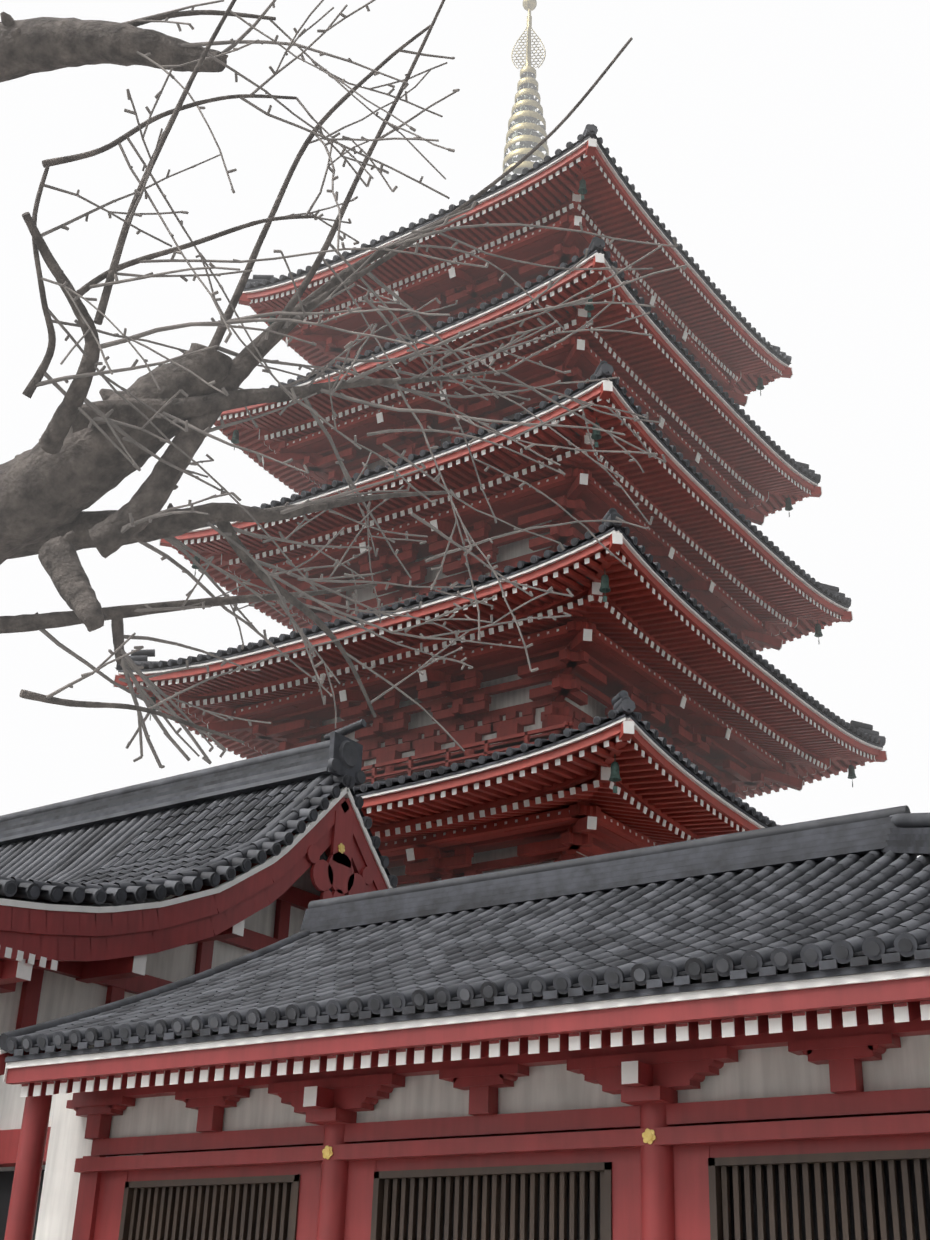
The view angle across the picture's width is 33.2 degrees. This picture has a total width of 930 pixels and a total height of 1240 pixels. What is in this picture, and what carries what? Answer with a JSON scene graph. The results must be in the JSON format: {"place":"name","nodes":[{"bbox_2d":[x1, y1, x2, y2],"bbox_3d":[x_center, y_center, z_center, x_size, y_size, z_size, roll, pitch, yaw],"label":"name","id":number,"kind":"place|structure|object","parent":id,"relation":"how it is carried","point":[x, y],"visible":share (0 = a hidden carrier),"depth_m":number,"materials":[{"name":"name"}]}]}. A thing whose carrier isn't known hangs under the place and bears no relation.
{"place":"outdoors","nodes":[
{"label":"outdoors","id":0,"kind":"place"},
{"bbox_2d":[0,719,397,1170],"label":"gable building","id":1,"kind":"structure","parent":0,"point":[110,896],"depth_m":26.33,"materials":[{"name":"grey tile"}]},
{"bbox_2d":[0,0,929,857],"label":"sky","id":2,"kind":"structure","parent":0,"point":[784,145],"materials":[{"name":"white"}]},
{"bbox_3d":[0.954,18.829,41.732,13.000,5.225,13.000,-15,-30,32],"label":"pagoda podium","id":3,"kind":"object","parent":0,"visible":0},
{"bbox_2d":[381,800,640,886],"bbox_3d":[1.196,12.373,44.786,14.187,9.519,14.187,-15,-30,32],"label":"pagoda story","id":4,"kind":"object","parent":3,"relation":"on","point":[579,837],"visible":0.02,"depth_m":40.65,"materials":[{"name":"red wood"}]},
{"bbox_2d":[113,508,886,799],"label":"pagoda roof","id":5,"kind":"structure","parent":4,"relation":"on","point":[650,620],"depth_m":43.18,"materials":[{"name":"red wood"}]},
{"bbox_2d":[160,360,852,651],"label":"pagoda roof","id":6,"kind":"structure","parent":5,"relation":"on","point":[704,529],"depth_m":45.68,"materials":[{"name":"red wood"}]},
{"bbox_2d":[262,335,764,558],"bbox_3d":[1.802,-3.764,52.422,12.447,3.370,12.447,-15,-30,32],"label":"pagoda story","id":7,"kind":"object","parent":6,"relation":"on","point":[319,458],"visible":0.04,"depth_m":49.40,"materials":[{"name":"red wood"}]},
{"bbox_2d":[214,236,821,534],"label":"pagoda roof","id":8,"kind":"structure","parent":6,"relation":"on","point":[666,377],"depth_m":48.31,"materials":[{"name":"red wood"}]},
{"bbox_2d":[238,124,792,395],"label":"pagoda roof","id":9,"kind":"structure","parent":8,"relation":"on","point":[587,181],"depth_m":50.50,"materials":[{"name":"red wood"}]},
{"bbox_2d":[502,0,548,180],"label":"spire","id":10,"kind":"structure","parent":9,"relation":"on","point":[525,117],"depth_m":59.38,"materials":[{"name":"gold metal"}]},
{"bbox_2d":[286,214,747,406],"bbox_3d":[1.965,-8.122,54.484,11.887,3.370,11.887,-15,-30,32],"label":"pagoda story","id":11,"kind":"object","parent":8,"relation":"on","point":[474,287],"visible":0.02,"depth_m":51.22,"materials":[{"name":"red wood"}]},
{"bbox_2d":[236,467,782,701],"bbox_3d":[1.642,0.501,50.404,12.987,3.401,12.987,-15,-30,32],"label":"pagoda story","id":12,"kind":"object","parent":5,"relation":"on","point":[577,499],"visible":0.12,"depth_m":46.78,"materials":[{"name":"red wood"}]},
{"bbox_2d":[352,690,779,852],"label":"pagoda roof","id":13,"kind":"structure","parent":4,"relation":"on","point":[641,784],"depth_m":37.91,"materials":[{"name":"red wood"}]},
{"bbox_2d":[207,617,803,868],"bbox_3d":[1.470,5.089,48.233,13.587,3.764,13.587,-15,-30,32],"label":"pagoda story","id":14,"kind":"object","parent":13,"relation":"on","point":[573,681],"visible":0.27,"depth_m":44.46,"materials":[{"name":"red wood"}]},
{"label":"ground","id":15,"kind":"structure","parent":0,"visible":0},
{"bbox_2d":[0,0,687,767],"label":"branches","id":16,"kind":"object","parent":15,"relation":"on","point":[64,472],"depth_m":6.45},
{"bbox_2d":[0,955,929,1239],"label":"hall wall","id":17,"kind":"structure","parent":15,"relation":"on","point":[782,1105],"depth_m":15.55,"materials":[{"name":"red wood"}]},
{"bbox_2d":[0,805,929,1074],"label":"hall roof","id":18,"kind":"structure","parent":17,"relation":"on","point":[824,893],"depth_m":18.43,"materials":[{"name":"grey tile"}]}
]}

